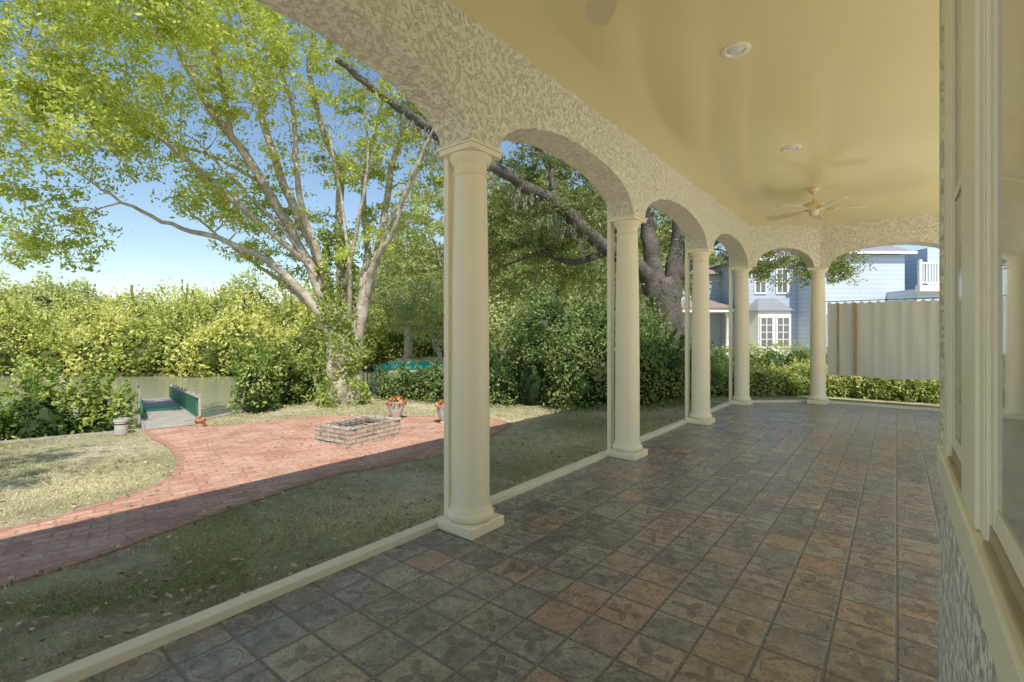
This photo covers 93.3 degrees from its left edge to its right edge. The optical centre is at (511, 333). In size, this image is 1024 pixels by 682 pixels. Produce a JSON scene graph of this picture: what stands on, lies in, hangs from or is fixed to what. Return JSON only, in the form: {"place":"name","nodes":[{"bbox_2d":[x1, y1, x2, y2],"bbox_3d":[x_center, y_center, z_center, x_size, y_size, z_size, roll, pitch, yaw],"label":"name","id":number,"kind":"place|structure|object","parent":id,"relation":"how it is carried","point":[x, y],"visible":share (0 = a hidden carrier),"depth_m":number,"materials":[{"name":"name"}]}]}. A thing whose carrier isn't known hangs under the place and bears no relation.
{"place":"outdoors","nodes":[
{"label":"outdoors","id":0,"kind":"place"},
{"bbox_2d":[0,371,377,428],"bbox_3d":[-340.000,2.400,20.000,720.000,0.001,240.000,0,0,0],"label":"water","id":1,"kind":"structure","parent":0,"point":[214,392],"depth_m":21.68,"materials":[{"name":"green liquid"}]},
{"bbox_2d":[0,393,47,440],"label":"mangrove shrub","id":2,"kind":"object","parent":1,"relation":"in","point":[4,409],"visible":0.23,"depth_m":7.38,"materials":[{"name":"green plant"}]},
{"bbox_2d":[0,342,142,440],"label":"mangrove shrub","id":3,"kind":"object","parent":1,"relation":"in","point":[36,416],"visible":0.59,"depth_m":7.83,"materials":[{"name":"green plant"}]},
{"bbox_2d":[0,365,377,375],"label":"terrain","id":4,"kind":"structure","parent":0,"point":[156,373],"depth_m":27.52,"materials":[{"name":"green plant"}]},
{"bbox_2d":[0,253,606,344],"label":"woodland","id":5,"kind":"object","parent":4,"relation":"on","point":[37,295],"visible":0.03,"depth_m":66.50,"materials":[{"name":"green plant"}]},
{"bbox_2d":[0,415,511,587],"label":"path","id":6,"kind":"structure","parent":0,"point":[39,547],"depth_m":5.15,"materials":[{"name":"brick"}]},
{"bbox_2d":[194,416,206,427],"bbox_3d":[-5.060,1.421,7.843,0.182,0.175,0.173,0,0,0],"label":"flower pot","id":7,"kind":"object","parent":6,"relation":"on","point":[199,421],"visible":1,"depth_m":7.80,"materials":[{"name":"ceramic"}]},
{"bbox_2d":[315,414,400,448],"bbox_3d":[-2.200,1.380,6.950,0.760,0.280,0.979,0,0,32],"label":"fire pit","id":8,"kind":"object","parent":6,"relation":"on","point":[364,429],"visible":1,"depth_m":6.69,"materials":[{"name":"brick"}]},
{"bbox_2d":[385,396,407,419],"bbox_3d":[-2.052,1.296,8.551,0.374,0.423,0.391,0,0,29],"label":"flower pot","id":9,"kind":"object","parent":6,"relation":"on","point":[395,404],"visible":0.98,"depth_m":8.46,"materials":[{"name":"ceramic"}]},
{"bbox_2d":[434,399,443,423],"bbox_3d":[-1.111,1.300,8.143,0.383,0.415,0.382,0,0,-25],"label":"flower pot","id":10,"kind":"object","parent":6,"relation":"on","point":[439,405],"visible":0.41,"depth_m":8.06,"materials":[{"name":"ceramic"}]},
{"bbox_2d":[0,0,934,308],"label":"sky","id":11,"kind":"structure","parent":0,"point":[153,250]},
{"bbox_2d":[0,345,938,681],"bbox_3d":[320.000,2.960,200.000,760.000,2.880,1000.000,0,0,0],"label":"ground","id":12,"kind":"structure","parent":0,"point":[424,469],"depth_m":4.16,"materials":[{"name":"green plant"}]},
{"bbox_2d":[113,417,129,434],"bbox_3d":[-5.870,1.387,7.270,0.200,0.242,0.200,0,0,0],"label":"flower pot","id":13,"kind":"object","parent":12,"relation":"on","point":[121,425],"visible":1,"depth_m":7.21,"materials":[{"name":"ceramic"}]},
{"bbox_2d":[0,409,247,442],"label":"seawall","id":14,"kind":"object","parent":12,"relation":"on","point":[106,432],"visible":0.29,"depth_m":7.21,"materials":[{"name":"concrete"}]},
{"bbox_2d":[137,383,200,429],"bbox_3d":[-8.437,1.643,11.623,0.900,1.138,9.715,0,0,-38],"label":"gangway","id":15,"kind":"object","parent":12,"relation":"on","point":[178,406],"visible":0.85,"depth_m":9.67,"materials":[{"name":"grey concrete"}]},
{"bbox_2d":[0,0,496,407],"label":"laurel oak tree","id":16,"kind":"object","parent":12,"relation":"on","point":[342,383],"visible":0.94,"depth_m":9.14,"materials":[{"name":"green plant"}]},
{"bbox_2d":[0,269,510,377],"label":"mangrove thicket","id":17,"kind":"object","parent":12,"relation":"on","point":[179,342],"visible":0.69,"depth_m":28.05,"materials":[{"name":"green plant"}]},
{"bbox_2d":[225,331,324,413],"bbox_3d":[-4.930,1.090,10.311,1.558,2.294,2.822,0,0,18],"label":"mangrove shrub","id":18,"kind":"object","parent":12,"relation":"on","point":[269,385],"visible":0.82,"depth_m":9.76,"materials":[{"name":"green plant"}]},
{"bbox_2d":[0,397,719,676],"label":"fallen leaves","id":19,"kind":"object","parent":12,"relation":"on","point":[253,573],"visible":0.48,"depth_m":3.88,"materials":[{"name":"brown plant"}]},
{"bbox_2d":[362,360,388,392],"bbox_3d":[-3.735,1.095,12.200,1.270,0.850,0.024,0,0,0],"label":"iron fence","id":20,"kind":"object","parent":12,"relation":"on","point":[371,364],"visible":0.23,"depth_m":12.19,"materials":[{"name":"black metal"}]},
{"bbox_2d":[352,248,443,358],"bbox_3d":[-6.396,-1.894,30.092,9.238,7.292,8.798,0,0,0],"label":"background tree","id":21,"kind":"object","parent":12,"relation":"on","point":[408,351],"visible":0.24,"depth_m":28.35,"materials":[{"name":"green plant"}]},
{"bbox_2d":[363,359,443,404],"bbox_3d":[-2.054,1.434,11.324,3.389,1.718,1.900,0,0,15],"label":"garden shrub","id":22,"kind":"object","parent":12,"relation":"on","point":[404,385],"visible":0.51,"depth_m":11.07,"materials":[{"name":"green plant"}]},
{"bbox_2d":[374,361,442,371],"bbox_3d":[-3.000,1.170,14.500,2.200,0.700,0.800,0,0,-8],"label":"canoe","id":23,"kind":"object","parent":12,"relation":"on","point":[423,364],"visible":0.48,"depth_m":14.22,"materials":[{"name":"teal plastic"}]},
{"bbox_2d":[369,267,514,363],"bbox_3d":[-2.459,-0.240,15.703,4.124,3.921,4.483,0,0,-40],"label":"background tree","id":24,"kind":"object","parent":12,"relation":"on","point":[432,320],"visible":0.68,"depth_m":14.97,"materials":[{"name":"green plant"}]},
{"bbox_2d":[358,172,540,304],"bbox_3d":[-2.405,-3.120,23.804,9.868,9.695,8.545,0,0,0],"label":"background tree","id":25,"kind":"object","parent":12,"relation":"on","point":[428,263],"visible":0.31,"depth_m":22.42,"materials":[{"name":"green plant"}]},
{"bbox_2d":[416,327,532,406],"bbox_3d":[-0.665,1.120,10.870,2.455,2.799,2.611,0,0,-43],"label":"garden shrub","id":26,"kind":"object","parent":12,"relation":"on","point":[498,367],"visible":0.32,"depth_m":10.40,"materials":[{"name":"green plant"}]},
{"bbox_2d":[438,169,615,317],"bbox_3d":[2.268,-4.782,33.729,14.477,13.056,16.668,0,0,0],"label":"background tree","id":27,"kind":"object","parent":12,"relation":"on","point":[551,280],"depth_m":32.00,"materials":[{"name":"green plant"}]},
{"bbox_2d":[490,274,644,413],"bbox_3d":[1.032,0.696,10.723,3.457,4.236,4.025,0,0,0],"label":"garden shrub","id":28,"kind":"object","parent":12,"relation":"on","point":[553,374],"visible":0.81,"depth_m":10.15,"materials":[{"name":"green plant"}]},
{"bbox_2d":[487,163,667,314],"bbox_3d":[2.047,-2.545,21.196,9.636,8.643,8.977,0,0,0],"label":"background tree","id":29,"kind":"object","parent":12,"relation":"on","point":[521,274],"visible":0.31,"depth_m":19.38,"materials":[{"name":"green plant"}]},
{"bbox_2d":[335,57,876,349],"bbox_3d":[2.929,-3.432,12.705,13.272,10.466,7.901,0,0,0],"label":"live oak tree","id":30,"kind":"object","parent":12,"relation":"on","point":[661,289],"visible":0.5,"depth_m":12.74,"materials":[{"name":"green plant"}]},
{"bbox_2d":[551,256,691,410],"bbox_3d":[2.574,0.450,11.187,3.674,4.723,3.809,0,0,21],"label":"garden shrub","id":31,"kind":"object","parent":12,"relation":"on","point":[654,379],"visible":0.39,"depth_m":10.37,"materials":[{"name":"green plant"}]},
{"bbox_2d":[585,217,668,310],"bbox_3d":[10.940,-3.873,39.891,12.885,11.300,12.013,0,0,0],"label":"background tree","id":32,"kind":"object","parent":12,"relation":"on","point":[600,293],"visible":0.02,"depth_m":38.95,"materials":[{"name":"green plant"}]},
{"bbox_2d":[577,207,734,306],"bbox_3d":[6.425,-2.951,25.035,9.577,9.393,8.764,0,0,0],"label":"background tree","id":33,"kind":"object","parent":12,"relation":"on","point":[665,231],"visible":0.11,"depth_m":22.85,"materials":[{"name":"green plant"}]},
{"bbox_2d":[600,279,726,398],"bbox_3d":[3.662,0.648,12.289,3.678,4.299,3.306,0,0,0],"label":"garden shrub","id":34,"kind":"object","parent":12,"relation":"on","point":[678,351],"visible":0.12,"depth_m":11.76,"materials":[{"name":"green plant"}]},
{"bbox_2d":[690,339,827,371],"bbox_3d":[12.516,1.292,18.414,15.038,2.432,1.818,0,0,5],"label":"hedge","id":35,"kind":"object","parent":12,"relation":"on","point":[768,355],"visible":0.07,"depth_m":18.41,"materials":[{"name":"green plant"}]},
{"bbox_2d":[640,246,938,356],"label":"neighbour house","id":36,"kind":"structure","parent":12,"relation":"on","point":[782,313],"depth_m":27.17,"materials":[{"name":"blue"}]},
{"bbox_2d":[754,268,766,293],"bbox_3d":[14.375,-3.050,27.965,0.730,1.480,0.060,0,0,0],"label":"window","id":37,"kind":"structure","parent":36,"relation":"in","point":[758,289],"depth_m":27.96,"materials":[{"name":"white paint"}]},
{"bbox_2d":[759,316,773,347],"bbox_3d":[14.310,-0.100,27.165,0.800,1.780,0.060,0,0,0],"label":"window","id":38,"kind":"structure","parent":36,"relation":"in","point":[766,323],"depth_m":27.17,"materials":[{"name":"white paint"}]},
{"bbox_2d":[776,268,788,293],"bbox_3d":[15.625,-3.050,27.965,0.730,1.480,0.060,0,0,0],"label":"window","id":39,"kind":"structure","parent":36,"relation":"in","point":[784,289],"depth_m":27.97,"materials":[{"name":"white paint"}]},
{"bbox_2d":[776,316,790,347],"bbox_3d":[15.235,-0.100,27.165,0.810,1.780,0.060,0,0,0],"label":"window","id":40,"kind":"structure","parent":36,"relation":"in","point":[783,323],"depth_m":27.17,"materials":[{"name":"white paint"}]},
{"bbox_2d":[690,355,938,404],"bbox_3d":[7.840,1.227,11.525,7.106,1.523,2.407,0,0,19],"label":"hedge","id":41,"kind":"object","parent":12,"relation":"on","point":[792,382],"visible":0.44,"depth_m":11.61,"materials":[{"name":"green plant"}]},
{"bbox_2d":[825,297,938,379],"bbox_3d":[7.092,0.091,9.004,2.150,1.502,0.098,0,0,39],"label":"fence","id":42,"kind":"object","parent":12,"relation":"on","point":[890,340],"visible":0.9,"depth_m":9.07,"materials":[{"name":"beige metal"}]},
{"bbox_2d":[78,402,938,681],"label":"floor","id":43,"kind":"structure","parent":0,"point":[780,542],"depth_m":2.71,"materials":[{"name":"grey tile"}]},
{"bbox_2d":[25,0,1023,681],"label":"porch building","id":44,"kind":"structure","parent":43,"relation":"on","point":[903,120],"depth_m":3.43,"materials":[{"name":"paint"}]},
{"bbox_2d":[585,0,617,24],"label":"ceiling fan","id":45,"kind":"object","parent":44,"relation":"hanging from","point":[599,12],"visible":1,"depth_m":2.71,"materials":[{"name":"plastic"}]},
{"bbox_2d":[720,42,750,58],"bbox_3d":[1.684,-2.133,3.644,0.210,0.014,0.210,0,0,0],"label":"recessed light","id":46,"kind":"object","parent":44,"relation":"attached to","point":[735,50],"visible":1,"depth_m":3.63,"materials":[{"name":"beige paint"}]},
{"bbox_2d":[781,145,801,151],"bbox_3d":[3.216,-2.133,5.569,0.210,0.014,0.210,0,0,0],"label":"recessed light","id":47,"kind":"object","parent":44,"relation":"attached to","point":[790,148],"visible":1,"depth_m":5.55,"materials":[{"name":"beige paint"}]},
{"bbox_2d":[766,187,868,220],"bbox_3d":[4.478,-1.935,7.069,1.244,0.410,1.303,0,0,18],"label":"ceiling fan","id":48,"kind":"object","parent":44,"relation":"hanging from","point":[813,207],"visible":1,"depth_m":7.02,"materials":[{"name":"plastic"}]},
{"bbox_2d":[948,0,960,489],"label":"window","id":49,"kind":"structure","parent":44,"relation":"in","point":[954,458],"depth_m":1.68,"materials":[{"name":"paint"}]},
{"bbox_2d":[983,0,1023,643],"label":"window","id":50,"kind":"structure","parent":44,"relation":"in","point":[1003,544],"depth_m":0.91,"materials":[{"name":"paint"}]}
]}

